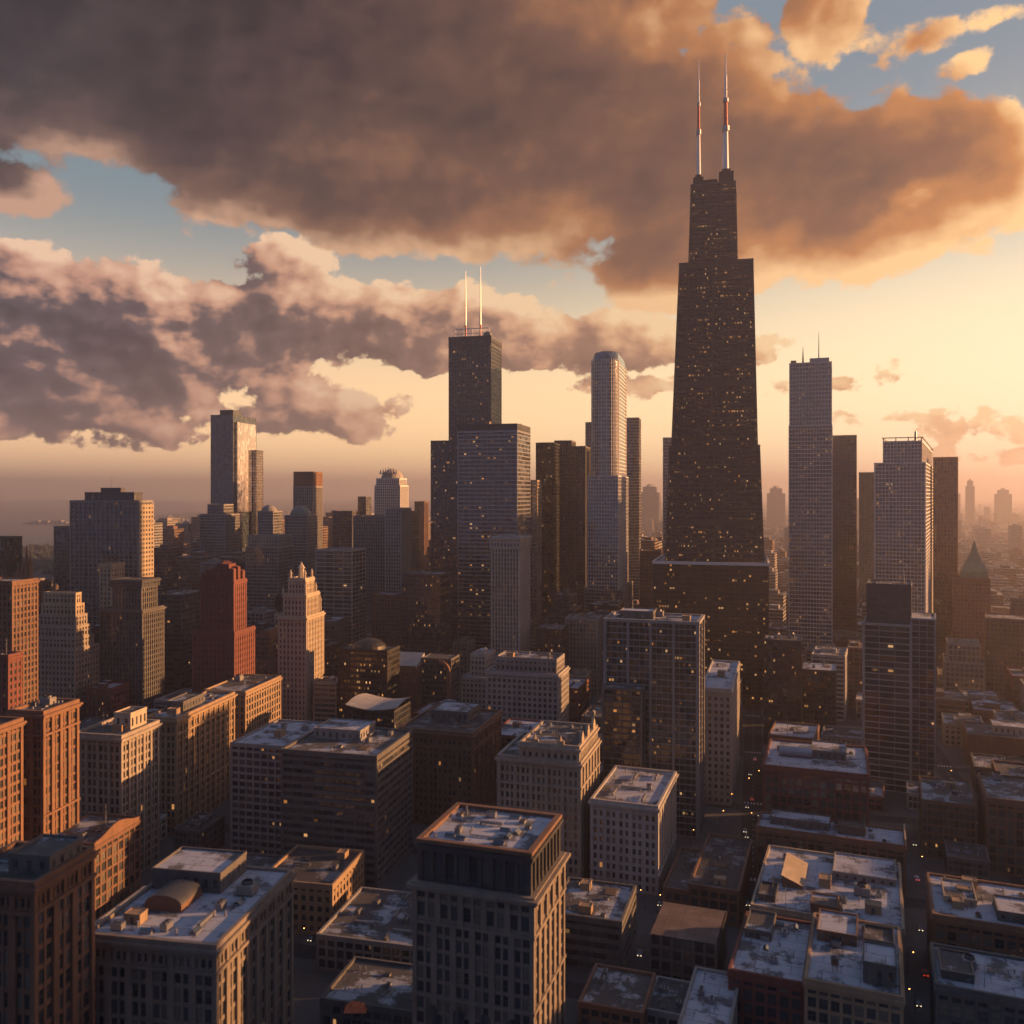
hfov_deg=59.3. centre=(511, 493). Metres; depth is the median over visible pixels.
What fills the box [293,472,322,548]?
brown tower
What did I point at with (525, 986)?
window
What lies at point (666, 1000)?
shed building
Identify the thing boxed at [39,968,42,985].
window
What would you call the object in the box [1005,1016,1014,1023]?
window
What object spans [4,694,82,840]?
apartment block
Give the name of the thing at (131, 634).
crowned tower
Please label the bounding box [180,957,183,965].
window
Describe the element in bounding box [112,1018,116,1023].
window
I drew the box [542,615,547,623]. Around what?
city block
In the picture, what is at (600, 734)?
city block
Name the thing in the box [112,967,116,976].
window
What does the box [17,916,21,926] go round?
window
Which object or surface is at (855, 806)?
window
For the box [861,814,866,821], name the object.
window
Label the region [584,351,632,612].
round cornered skyscraper
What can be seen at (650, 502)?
distant tower
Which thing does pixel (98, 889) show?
window
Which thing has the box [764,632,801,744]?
black tower
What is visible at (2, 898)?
window
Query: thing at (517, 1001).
window
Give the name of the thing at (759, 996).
window
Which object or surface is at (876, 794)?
city block
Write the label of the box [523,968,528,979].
window
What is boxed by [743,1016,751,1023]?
window
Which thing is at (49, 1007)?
window
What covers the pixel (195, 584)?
city tower
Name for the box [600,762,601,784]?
city block
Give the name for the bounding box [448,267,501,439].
mast tower
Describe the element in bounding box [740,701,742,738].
city block
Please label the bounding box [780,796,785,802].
window
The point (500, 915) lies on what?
window
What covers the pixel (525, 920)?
window
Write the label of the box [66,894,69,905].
window
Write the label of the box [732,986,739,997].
window
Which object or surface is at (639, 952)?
parked car
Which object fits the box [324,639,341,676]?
city block
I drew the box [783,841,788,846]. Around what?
window
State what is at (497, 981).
window
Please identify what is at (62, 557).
office block
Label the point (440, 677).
arch building
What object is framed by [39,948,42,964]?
window
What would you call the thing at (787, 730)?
city block
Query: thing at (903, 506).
balconied tower
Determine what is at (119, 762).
apartment block
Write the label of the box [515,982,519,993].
window
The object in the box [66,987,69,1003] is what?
window
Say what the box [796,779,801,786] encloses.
window
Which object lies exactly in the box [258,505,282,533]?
domed tower
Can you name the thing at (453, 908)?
window
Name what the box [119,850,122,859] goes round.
window
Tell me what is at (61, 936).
window
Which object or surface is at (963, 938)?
window
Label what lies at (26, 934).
window
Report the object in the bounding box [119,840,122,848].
window
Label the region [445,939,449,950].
window
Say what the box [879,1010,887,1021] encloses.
window
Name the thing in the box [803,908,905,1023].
brick row house
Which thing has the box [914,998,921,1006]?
parked car
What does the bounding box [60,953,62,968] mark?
window
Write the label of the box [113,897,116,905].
window
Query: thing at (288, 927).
window
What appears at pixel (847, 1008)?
window
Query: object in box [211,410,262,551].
glass tower
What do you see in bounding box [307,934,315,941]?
parked car
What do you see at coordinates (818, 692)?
office block
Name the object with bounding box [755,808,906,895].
warehouse
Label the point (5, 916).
window
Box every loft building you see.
[925,872,1023,969]
[929,942,1023,1023]
[976,771,1023,877]
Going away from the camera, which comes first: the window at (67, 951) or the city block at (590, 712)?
the window at (67, 951)
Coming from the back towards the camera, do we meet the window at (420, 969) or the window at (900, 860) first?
the window at (900, 860)
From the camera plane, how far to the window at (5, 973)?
206.19 m
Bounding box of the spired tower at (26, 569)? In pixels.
[16,544,41,613]
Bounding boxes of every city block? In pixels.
[79,714,109,729]
[86,680,129,717]
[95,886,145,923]
[147,708,160,714]
[154,688,191,708]
[160,814,166,841]
[173,812,224,851]
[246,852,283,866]
[251,622,273,634]
[272,845,363,934]
[313,676,337,721]
[324,615,348,646]
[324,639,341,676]
[366,616,370,633]
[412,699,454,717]
[453,636,474,682]
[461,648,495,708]
[502,718,540,748]
[530,616,538,651]
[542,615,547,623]
[565,875,635,972]
[569,667,591,697]
[569,677,589,722]
[581,705,601,730]
[585,610,612,678]
[598,731,601,761]
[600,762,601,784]
[740,677,742,721]
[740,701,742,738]
[768,720,819,741]
[805,643,834,661]
[811,646,847,720]
[821,725,861,745]
[833,630,857,643]
[835,635,861,647]
[847,640,861,707]
[856,691,861,719]
[869,778,884,811]
[906,778,918,810]
[919,776,976,858]
[936,688,964,725]
[937,667,942,686]
[941,712,983,746]
[942,637,984,691]
[944,840,989,880]
[960,690,998,712]
[969,698,1017,722]
[970,752,1023,791]
[991,606,1009,613]
[991,759,1023,776]
[993,709,1023,721]
[1006,667,1023,710]
[1020,679,1023,711]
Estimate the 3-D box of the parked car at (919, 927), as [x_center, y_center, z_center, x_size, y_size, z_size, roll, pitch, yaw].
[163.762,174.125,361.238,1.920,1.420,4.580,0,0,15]
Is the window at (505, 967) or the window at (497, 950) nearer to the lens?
the window at (505, 967)
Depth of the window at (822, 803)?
434.86 m
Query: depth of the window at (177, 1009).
231.72 m
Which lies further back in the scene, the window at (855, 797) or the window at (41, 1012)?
the window at (855, 797)
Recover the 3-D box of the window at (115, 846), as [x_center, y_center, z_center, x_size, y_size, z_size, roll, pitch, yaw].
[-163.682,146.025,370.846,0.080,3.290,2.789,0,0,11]
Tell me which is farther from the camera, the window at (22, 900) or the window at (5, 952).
the window at (5, 952)
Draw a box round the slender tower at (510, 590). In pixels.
[488,535,531,655]
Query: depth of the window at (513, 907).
256.49 m
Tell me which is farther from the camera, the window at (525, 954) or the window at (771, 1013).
the window at (771, 1013)
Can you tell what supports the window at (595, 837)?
in the office block at (633, 825)
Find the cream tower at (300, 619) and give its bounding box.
[276,562,325,720]
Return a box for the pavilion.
[346,693,414,728]
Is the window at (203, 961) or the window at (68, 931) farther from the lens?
the window at (203, 961)
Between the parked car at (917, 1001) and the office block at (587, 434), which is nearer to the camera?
the parked car at (917, 1001)
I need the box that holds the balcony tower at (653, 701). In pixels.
[602,600,704,838]
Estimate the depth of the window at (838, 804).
432.38 m
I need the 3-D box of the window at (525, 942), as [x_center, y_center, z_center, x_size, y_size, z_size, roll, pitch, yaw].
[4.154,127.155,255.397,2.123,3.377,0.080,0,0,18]
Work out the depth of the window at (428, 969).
264.76 m
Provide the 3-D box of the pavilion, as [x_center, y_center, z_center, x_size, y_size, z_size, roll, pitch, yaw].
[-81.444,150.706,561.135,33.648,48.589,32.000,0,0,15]
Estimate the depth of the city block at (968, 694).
717.37 m
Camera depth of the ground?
9545.77 m
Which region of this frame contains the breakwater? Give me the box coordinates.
[22,520,69,523]
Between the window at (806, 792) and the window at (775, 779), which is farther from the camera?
the window at (775, 779)
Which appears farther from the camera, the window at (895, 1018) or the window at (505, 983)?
the window at (895, 1018)
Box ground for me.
[33,500,1023,572]
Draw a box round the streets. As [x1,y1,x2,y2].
[33,573,1023,998]
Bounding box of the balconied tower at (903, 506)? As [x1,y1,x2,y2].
[874,431,932,612]
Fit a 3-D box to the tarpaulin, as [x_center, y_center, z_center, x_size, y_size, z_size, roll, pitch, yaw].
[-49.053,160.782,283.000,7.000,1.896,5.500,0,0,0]
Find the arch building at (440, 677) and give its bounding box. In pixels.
[422,653,459,706]
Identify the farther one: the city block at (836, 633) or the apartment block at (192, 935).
the city block at (836, 633)
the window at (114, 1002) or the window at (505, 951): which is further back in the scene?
the window at (505, 951)
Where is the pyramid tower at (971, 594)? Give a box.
[952,541,990,661]
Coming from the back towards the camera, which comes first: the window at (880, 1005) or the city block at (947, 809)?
the city block at (947, 809)
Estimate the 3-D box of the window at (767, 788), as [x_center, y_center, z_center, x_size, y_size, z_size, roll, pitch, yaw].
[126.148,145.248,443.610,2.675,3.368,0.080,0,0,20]
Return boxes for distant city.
[38,502,1023,634]
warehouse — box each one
[749,842,905,966]
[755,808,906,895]
[761,738,870,823]
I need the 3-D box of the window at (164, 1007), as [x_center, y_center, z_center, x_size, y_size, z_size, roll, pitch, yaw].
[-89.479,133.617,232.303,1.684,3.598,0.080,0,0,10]
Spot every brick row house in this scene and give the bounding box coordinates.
[727,908,811,1023]
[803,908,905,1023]
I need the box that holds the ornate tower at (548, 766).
[494,717,601,878]
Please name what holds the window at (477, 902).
in the corner block at (486, 884)
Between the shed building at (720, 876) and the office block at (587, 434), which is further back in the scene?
the office block at (587, 434)
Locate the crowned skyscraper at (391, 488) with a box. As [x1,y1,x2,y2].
[374,467,408,514]
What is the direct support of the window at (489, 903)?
in the corner block at (486, 884)
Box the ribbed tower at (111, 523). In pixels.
[69,478,153,626]
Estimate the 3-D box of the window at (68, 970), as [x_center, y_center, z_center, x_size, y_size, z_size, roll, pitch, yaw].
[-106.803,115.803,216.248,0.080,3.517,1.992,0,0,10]
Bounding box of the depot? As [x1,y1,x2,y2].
[963,719,1023,765]
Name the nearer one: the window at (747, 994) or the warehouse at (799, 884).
the window at (747, 994)
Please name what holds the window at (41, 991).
in the office block at (47, 928)
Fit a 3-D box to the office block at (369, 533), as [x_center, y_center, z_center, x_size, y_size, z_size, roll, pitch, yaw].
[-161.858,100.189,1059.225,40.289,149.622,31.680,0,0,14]
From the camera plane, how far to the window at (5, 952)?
206.19 m
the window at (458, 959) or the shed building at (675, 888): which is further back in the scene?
the shed building at (675, 888)
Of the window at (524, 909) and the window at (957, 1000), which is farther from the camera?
the window at (957, 1000)
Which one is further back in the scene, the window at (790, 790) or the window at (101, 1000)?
the window at (790, 790)
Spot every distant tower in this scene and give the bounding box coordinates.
[166,515,180,522]
[175,520,190,542]
[641,484,660,531]
[767,486,784,527]
[857,498,858,527]
[958,494,959,512]
[965,479,974,522]
[994,488,1011,520]
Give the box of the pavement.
[141,624,1010,1023]
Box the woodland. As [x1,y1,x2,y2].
[22,543,53,574]
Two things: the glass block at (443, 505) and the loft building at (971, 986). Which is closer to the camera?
the loft building at (971, 986)
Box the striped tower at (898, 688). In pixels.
[862,570,935,792]
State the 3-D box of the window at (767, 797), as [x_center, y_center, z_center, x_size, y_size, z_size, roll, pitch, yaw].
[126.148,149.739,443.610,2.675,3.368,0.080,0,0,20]
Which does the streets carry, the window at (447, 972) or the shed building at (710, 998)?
the shed building at (710, 998)
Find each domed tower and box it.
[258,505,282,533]
[285,506,317,576]
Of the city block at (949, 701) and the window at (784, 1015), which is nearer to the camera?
the window at (784, 1015)
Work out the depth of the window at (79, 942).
220.67 m
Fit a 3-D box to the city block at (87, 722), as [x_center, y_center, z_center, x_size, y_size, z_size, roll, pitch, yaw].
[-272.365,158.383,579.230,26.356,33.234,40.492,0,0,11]
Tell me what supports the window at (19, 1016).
in the office block at (47, 928)
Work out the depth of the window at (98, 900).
360.29 m
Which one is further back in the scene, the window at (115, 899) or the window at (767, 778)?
the window at (767, 778)
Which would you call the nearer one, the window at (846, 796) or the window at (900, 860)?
the window at (900, 860)
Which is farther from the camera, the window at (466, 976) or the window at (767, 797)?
the window at (767, 797)
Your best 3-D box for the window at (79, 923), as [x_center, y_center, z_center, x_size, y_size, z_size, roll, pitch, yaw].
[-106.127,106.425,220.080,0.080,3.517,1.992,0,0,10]
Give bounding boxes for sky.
[0,0,1023,499]
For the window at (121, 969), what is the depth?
234.45 m
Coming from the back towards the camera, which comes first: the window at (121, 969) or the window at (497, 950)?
the window at (497, 950)
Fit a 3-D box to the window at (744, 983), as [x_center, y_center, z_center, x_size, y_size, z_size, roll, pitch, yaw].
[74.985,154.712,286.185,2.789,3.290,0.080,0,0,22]
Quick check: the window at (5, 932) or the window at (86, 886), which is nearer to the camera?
the window at (5, 932)
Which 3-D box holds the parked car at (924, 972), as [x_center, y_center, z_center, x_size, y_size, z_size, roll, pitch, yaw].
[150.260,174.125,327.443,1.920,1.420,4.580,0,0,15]
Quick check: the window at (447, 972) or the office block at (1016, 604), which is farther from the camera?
the office block at (1016, 604)
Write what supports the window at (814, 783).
in the brick warehouse at (832, 779)
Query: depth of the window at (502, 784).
404.60 m
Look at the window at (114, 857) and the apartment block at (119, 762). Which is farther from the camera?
the apartment block at (119, 762)
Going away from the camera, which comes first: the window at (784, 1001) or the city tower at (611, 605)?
the window at (784, 1001)
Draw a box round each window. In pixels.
[0,804,18,847]
[1,897,4,905]
[4,914,7,925]
[4,931,7,945]
[4,951,7,966]
[4,972,7,986]
[4,992,7,1007]
[4,1013,7,1023]
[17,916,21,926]
[17,932,21,946]
[17,952,21,967]
[17,973,21,988]
[17,993,21,1008]
[17,1014,21,1023]
[21,899,24,907]
[25,916,28,927]
[25,933,28,947]
[25,953,28,968]
[25,974,28,988]
[25,994,28,1009]
[25,1015,28,1023]
[39,912,42,923]
[39,928,42,944]
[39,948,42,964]
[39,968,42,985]
[39,989,42,1005]
[39,1009,42,1023]
[47,906,51,918]
[47,922,51,938]
[47,942,51,958]
[47,962,51,978]
[47,982,51,999]
[47,1002,51,1019]
[60,914,62,929]
[60,934,62,949]
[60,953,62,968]
[60,973,62,988]
[60,993,62,1008]
[60,1012,62,1023]
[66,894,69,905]
[66,909,69,925]
[66,929,69,944]
[66,948,69,964]
[66,967,69,983]
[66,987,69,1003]
[66,1006,69,1022]
[78,901,80,916]
[78,921,80,935]
[78,940,80,954]
[78,959,80,973]
[78,978,80,993]
[78,997,80,1012]
[78,1009,88,1023]
[79,765,156,869]
[84,882,88,893]
[84,896,88,912]
[84,915,88,931]
[84,934,88,950]
[84,953,88,969]
[84,971,88,988]
[84,990,88,1007]
[95,927,289,1023]
[96,854,99,863]
[96,876,99,885]
[96,887,99,896]
[96,898,99,907]
[96,909,99,918]
[96,949,99,957]
[99,966,103,974]
[99,980,103,993]
[99,998,103,1011]
[99,1016,103,1023]
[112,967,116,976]
[112,981,116,994]
[112,999,116,1012]
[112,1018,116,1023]
[113,844,116,852]
[113,854,116,863]
[113,865,116,874]
[113,875,116,884]
[113,886,116,895]
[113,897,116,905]
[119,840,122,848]
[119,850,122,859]
[119,861,122,870]
[119,871,122,880]
[119,882,122,891]
[119,882,137,901]
[120,968,123,976]
[120,982,123,995]
[120,1000,123,1013]
[133,969,137,978]
[133,983,137,996]
[133,1002,137,1015]
[135,830,138,838]
[135,840,138,849]
[135,851,138,859]
[140,502,152,575]
[141,970,145,979]
[141,984,145,997]
[141,1002,145,1016]
[154,971,158,980]
[154,985,158,998]
[154,1004,158,1017]
[159,955,162,963]
[162,972,166,981]
[162,986,166,999]
[162,1005,166,1018]
[175,973,180,982]
[175,987,180,1001]
[175,1006,180,1019]
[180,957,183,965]
[184,974,187,983]
[184,988,187,1002]
[184,1007,187,1020]
[197,975,201,984]
[197,990,201,1003]
[197,1008,201,1022]
[202,959,205,967]
[205,976,211,985]
[205,991,211,1004]
[205,1009,211,1023]
[222,982,224,996]
[222,1000,224,1015]
[236,697,279,738]
[417,923,423,930]
[417,934,423,946]
[417,950,423,961]
[417,965,423,976]
[418,891,424,896]
[418,901,424,915]
[426,924,430,931]
[426,936,430,947]
[426,951,430,962]
[426,966,430,977]
[426,1004,516,1023]
[429,902,433,916]
[437,926,441,933]
[437,938,441,949]
[437,953,441,964]
[437,968,441,979]
[441,894,446,899]
[441,904,446,918]
[445,927,449,935]
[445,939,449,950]
[445,954,449,965]
[445,970,449,981]
[451,896,456,901]
[451,906,456,920]
[456,929,461,936]
[456,941,461,952]
[456,956,461,967]
[456,972,461,983]
[464,897,469,903]
[464,908,469,922]
[464,930,468,938]
[464,942,468,953]
[464,958,468,969]
[464,973,468,984]
[474,899,480,904]
[474,909,480,923]
[476,932,480,940]
[476,944,480,955]
[476,960,480,971]
[476,975,480,986]
[476,991,480,1001]
[483,933,487,941]
[483,945,487,956]
[483,961,487,972]
[483,976,487,988]
[483,992,487,1002]
[487,901,493,906]
[487,911,493,925]
[488,694,563,721]
[495,935,499,943]
[495,947,499,958]
[495,963,499,974]
[495,979,499,990]
[495,994,499,1004]
[498,903,503,908]
[498,913,503,927]
[501,783,576,878]
[503,936,507,944]
[503,948,507,960]
[503,964,507,976]
[503,980,507,991]
[503,996,507,1006]
[511,904,517,910]
[511,915,517,929]
[515,938,519,946]
[515,950,519,962]
[515,966,519,978]
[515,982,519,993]
[515,998,519,1008]
[522,906,528,912]
[522,916,528,931]
[523,940,528,947]
[523,952,528,963]
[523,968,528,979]
[523,983,528,995]
[523,999,528,1010]
[594,835,654,891]
[708,730,728,802]
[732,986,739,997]
[743,982,751,986]
[743,989,751,999]
[743,1002,751,1013]
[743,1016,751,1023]
[755,984,763,988]
[755,991,763,1002]
[755,1005,763,1016]
[755,1019,763,1023]
[758,837,763,844]
[758,846,763,853]
[758,856,763,862]
[765,776,770,782]
[765,785,770,791]
[765,794,770,801]
[765,803,809,812]
[766,839,771,844]
[767,986,776,991]
[767,993,776,1004]
[767,1007,776,1018]
[773,777,777,783]
[773,786,777,792]
[773,795,777,801]
[775,840,780,845]
[780,778,785,784]
[780,787,785,793]
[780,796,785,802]
[780,989,788,993]
[780,996,788,1007]
[780,1010,788,1021]
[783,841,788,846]
[788,778,793,785]
[788,788,793,794]
[788,797,793,803]
[791,842,797,847]
[792,991,800,995]
[792,998,800,1009]
[792,1013,800,1023]
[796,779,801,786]
[796,788,801,795]
[796,798,801,804]
[800,843,805,849]
[804,780,809,786]
[804,789,809,796]
[804,799,809,805]
[808,844,814,850]
[808,996,815,1007]
[808,1010,815,1021]
[812,781,817,787]
[812,790,817,797]
[812,799,817,806]
[817,846,822,851]
[819,998,827,1009]
[819,1012,827,1023]
[820,782,825,788]
[820,791,825,797]
[820,800,825,807]
[826,847,831,852]
[828,783,833,789]
[828,792,833,798]
[828,801,833,808]
[828,810,833,817]
[831,1001,839,1012]
[831,1015,839,1023]
[836,783,841,790]
[836,793,841,799]
[836,802,841,809]
[836,811,841,818]
[843,1003,851,1014]
[843,1017,851,1023]
[844,784,849,791]
[844,794,849,800]
[844,803,849,809]
[844,812,849,819]
[853,785,858,792]
[853,795,858,801]
[853,804,858,810]
[853,813,858,820]
[855,1006,863,1017]
[855,1020,863,1023]
[861,786,866,792]
[861,795,866,802]
[861,805,866,811]
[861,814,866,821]
[867,1001,875,1005]
[867,1008,875,1019]
[879,1003,887,1007]
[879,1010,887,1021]
[891,1006,899,1010]
[891,1013,899,1023]
[897,857,903,864]
[936,929,943,938]
[939,995,947,1000]
[939,1003,947,1015]
[939,1019,947,1023]
[947,931,955,940]
[952,997,960,1002]
[952,1006,960,1018]
[959,933,967,942]
[965,1000,973,1005]
[965,1008,973,1020]
[971,935,979,944]
[978,1002,987,1007]
[978,1011,987,1023]
[983,937,991,946]
[991,1005,1000,1010]
[991,1013,1000,1023]
[995,939,1003,948]
[1005,1007,1014,1012]
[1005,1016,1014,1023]
[1007,941,1015,950]
[1018,1018,1023,1023]
[1019,943,1023,952]
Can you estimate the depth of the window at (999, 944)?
303.32 m
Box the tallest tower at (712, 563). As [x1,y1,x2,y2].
[652,53,769,705]
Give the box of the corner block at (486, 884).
[405,802,570,1023]
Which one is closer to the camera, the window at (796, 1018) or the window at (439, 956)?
the window at (439, 956)
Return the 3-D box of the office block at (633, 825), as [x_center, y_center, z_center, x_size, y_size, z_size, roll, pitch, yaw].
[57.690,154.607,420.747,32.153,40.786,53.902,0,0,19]
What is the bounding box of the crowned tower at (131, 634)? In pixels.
[97,577,166,709]
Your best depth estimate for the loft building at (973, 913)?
311.51 m
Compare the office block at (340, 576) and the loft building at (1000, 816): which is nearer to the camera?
the loft building at (1000, 816)
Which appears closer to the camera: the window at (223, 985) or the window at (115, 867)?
the window at (223, 985)
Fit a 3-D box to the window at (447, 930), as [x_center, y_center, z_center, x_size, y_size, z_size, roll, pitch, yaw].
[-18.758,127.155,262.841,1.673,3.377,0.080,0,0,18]
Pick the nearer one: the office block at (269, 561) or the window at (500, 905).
the window at (500, 905)
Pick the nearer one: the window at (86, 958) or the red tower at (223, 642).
the window at (86, 958)
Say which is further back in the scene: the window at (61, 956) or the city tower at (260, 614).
the city tower at (260, 614)
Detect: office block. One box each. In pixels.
[0,536,21,576]
[0,577,39,704]
[0,638,23,715]
[0,833,98,1023]
[54,525,69,590]
[98,555,125,608]
[159,589,199,695]
[200,504,239,556]
[204,674,282,739]
[245,534,293,611]
[315,547,365,643]
[333,511,360,547]
[338,638,399,718]
[353,515,384,615]
[358,496,371,514]
[371,591,401,651]
[385,507,410,590]
[398,701,503,824]
[400,651,424,719]
[402,570,450,655]
[411,511,418,570]
[414,501,428,570]
[484,642,569,722]
[536,442,559,616]
[536,622,568,665]
[554,440,589,612]
[565,613,601,692]
[585,422,590,475]
[588,765,678,895]
[627,417,640,601]
[639,549,662,607]
[663,437,670,553]
[705,660,740,805]
[802,661,836,738]
[833,435,856,631]
[859,472,873,607]
[933,450,957,666]
[985,607,1023,697]
[1010,595,1023,614]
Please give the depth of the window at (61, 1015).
214.20 m
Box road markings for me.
[744,715,1022,880]
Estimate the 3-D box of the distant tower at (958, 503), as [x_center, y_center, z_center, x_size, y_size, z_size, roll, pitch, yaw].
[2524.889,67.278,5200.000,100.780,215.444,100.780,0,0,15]
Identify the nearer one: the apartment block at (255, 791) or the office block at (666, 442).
the apartment block at (255, 791)
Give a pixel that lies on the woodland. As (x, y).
(42, 556)
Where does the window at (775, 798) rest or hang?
in the brick warehouse at (832, 779)
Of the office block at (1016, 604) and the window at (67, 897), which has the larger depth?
the office block at (1016, 604)
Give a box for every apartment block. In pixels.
[0,716,26,847]
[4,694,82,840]
[79,706,162,871]
[95,846,296,1023]
[147,690,237,834]
[230,719,322,854]
[280,718,412,887]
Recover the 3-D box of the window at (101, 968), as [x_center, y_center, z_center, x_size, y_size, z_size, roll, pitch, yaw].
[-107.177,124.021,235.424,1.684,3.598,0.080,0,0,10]
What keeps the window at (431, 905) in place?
in the corner block at (486, 884)
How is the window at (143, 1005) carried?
in the apartment block at (192, 935)
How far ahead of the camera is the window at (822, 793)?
434.92 m
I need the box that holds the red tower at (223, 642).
[191,560,255,692]
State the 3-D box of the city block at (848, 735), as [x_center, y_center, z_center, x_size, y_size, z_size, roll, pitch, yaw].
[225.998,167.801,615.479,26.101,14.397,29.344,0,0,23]
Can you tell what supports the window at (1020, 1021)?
in the loft building at (971, 986)
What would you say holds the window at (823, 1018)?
in the brick row house at (854, 971)
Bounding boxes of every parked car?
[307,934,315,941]
[637,949,642,956]
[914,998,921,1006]
[917,924,922,931]
[921,969,928,976]
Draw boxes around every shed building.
[316,886,411,971]
[320,956,411,1023]
[578,963,655,1023]
[647,975,689,1023]
[648,901,726,980]
[662,847,700,904]
[677,966,737,1023]
[688,833,752,926]
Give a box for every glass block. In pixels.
[431,440,456,653]
[457,421,530,650]
[531,480,541,625]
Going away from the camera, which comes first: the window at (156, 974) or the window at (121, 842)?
the window at (156, 974)
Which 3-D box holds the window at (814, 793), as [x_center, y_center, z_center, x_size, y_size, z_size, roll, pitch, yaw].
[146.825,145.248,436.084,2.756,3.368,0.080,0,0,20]
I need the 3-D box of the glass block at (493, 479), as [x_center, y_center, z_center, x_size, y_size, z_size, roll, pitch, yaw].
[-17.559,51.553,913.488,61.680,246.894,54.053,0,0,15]
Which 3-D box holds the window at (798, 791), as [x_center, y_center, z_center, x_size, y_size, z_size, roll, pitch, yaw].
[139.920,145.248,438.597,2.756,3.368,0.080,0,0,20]
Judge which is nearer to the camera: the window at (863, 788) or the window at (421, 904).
the window at (421, 904)
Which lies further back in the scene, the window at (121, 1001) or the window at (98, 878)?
the window at (98, 878)
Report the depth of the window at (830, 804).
433.64 m
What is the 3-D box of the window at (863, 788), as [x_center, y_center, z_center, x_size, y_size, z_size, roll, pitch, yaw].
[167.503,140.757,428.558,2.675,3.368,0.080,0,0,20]
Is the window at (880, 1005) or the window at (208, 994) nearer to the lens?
the window at (208, 994)
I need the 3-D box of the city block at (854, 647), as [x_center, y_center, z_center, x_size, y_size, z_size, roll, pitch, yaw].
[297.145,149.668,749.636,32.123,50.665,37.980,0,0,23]
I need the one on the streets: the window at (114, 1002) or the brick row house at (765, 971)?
the brick row house at (765, 971)
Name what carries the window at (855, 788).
in the brick warehouse at (832, 779)
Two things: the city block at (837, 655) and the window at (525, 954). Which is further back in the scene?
the city block at (837, 655)
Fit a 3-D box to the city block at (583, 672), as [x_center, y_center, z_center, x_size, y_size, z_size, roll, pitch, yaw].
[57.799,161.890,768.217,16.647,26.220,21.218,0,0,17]
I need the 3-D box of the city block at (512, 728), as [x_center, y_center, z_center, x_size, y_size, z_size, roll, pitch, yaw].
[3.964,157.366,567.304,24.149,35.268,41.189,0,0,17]
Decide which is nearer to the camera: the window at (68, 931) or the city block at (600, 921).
the window at (68, 931)
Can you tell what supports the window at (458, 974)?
in the corner block at (486, 884)
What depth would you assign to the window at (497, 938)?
258.12 m
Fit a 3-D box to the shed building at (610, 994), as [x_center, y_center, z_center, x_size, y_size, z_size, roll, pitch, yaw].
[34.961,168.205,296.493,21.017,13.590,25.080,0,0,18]
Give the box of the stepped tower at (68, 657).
[38,583,98,720]
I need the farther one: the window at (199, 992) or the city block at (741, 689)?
the city block at (741, 689)
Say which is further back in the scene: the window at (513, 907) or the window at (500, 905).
the window at (500, 905)
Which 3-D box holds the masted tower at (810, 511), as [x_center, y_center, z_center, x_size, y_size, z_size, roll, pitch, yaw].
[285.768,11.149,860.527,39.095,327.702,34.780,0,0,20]
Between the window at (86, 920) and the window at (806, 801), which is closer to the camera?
the window at (86, 920)
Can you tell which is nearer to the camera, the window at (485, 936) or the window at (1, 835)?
the window at (485, 936)
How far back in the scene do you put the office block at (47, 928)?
211.37 m
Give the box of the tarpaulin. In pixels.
[344,1001,366,1012]
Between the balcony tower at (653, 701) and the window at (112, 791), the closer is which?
the window at (112, 791)
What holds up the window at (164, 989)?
in the apartment block at (192, 935)
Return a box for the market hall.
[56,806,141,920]
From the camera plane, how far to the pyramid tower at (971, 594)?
862.49 m
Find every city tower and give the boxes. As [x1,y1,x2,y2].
[40,580,51,602]
[91,624,98,642]
[191,576,200,589]
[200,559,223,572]
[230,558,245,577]
[247,607,275,624]
[255,627,277,674]
[274,612,282,626]
[275,590,287,612]
[548,589,581,623]
[589,599,623,610]
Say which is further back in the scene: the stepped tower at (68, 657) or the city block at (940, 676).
the city block at (940, 676)
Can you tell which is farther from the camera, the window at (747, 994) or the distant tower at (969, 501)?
the distant tower at (969, 501)
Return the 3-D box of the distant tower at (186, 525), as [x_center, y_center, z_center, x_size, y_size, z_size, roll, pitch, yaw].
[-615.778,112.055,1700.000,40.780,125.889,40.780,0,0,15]
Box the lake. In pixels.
[0,500,425,545]
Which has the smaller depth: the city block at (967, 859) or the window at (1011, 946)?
the window at (1011, 946)
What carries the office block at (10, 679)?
on the streets
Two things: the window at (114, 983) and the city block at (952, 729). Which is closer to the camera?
the window at (114, 983)
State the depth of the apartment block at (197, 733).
481.20 m
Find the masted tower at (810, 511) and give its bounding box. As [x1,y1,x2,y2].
[789,338,832,660]
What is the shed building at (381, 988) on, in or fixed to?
on the streets
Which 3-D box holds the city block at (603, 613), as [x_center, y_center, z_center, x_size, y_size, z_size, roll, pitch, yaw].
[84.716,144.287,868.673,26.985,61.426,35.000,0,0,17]
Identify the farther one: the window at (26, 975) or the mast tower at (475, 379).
the mast tower at (475, 379)
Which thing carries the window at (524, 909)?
in the corner block at (486, 884)
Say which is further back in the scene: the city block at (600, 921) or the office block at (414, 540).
the office block at (414, 540)
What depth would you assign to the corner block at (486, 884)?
262.44 m

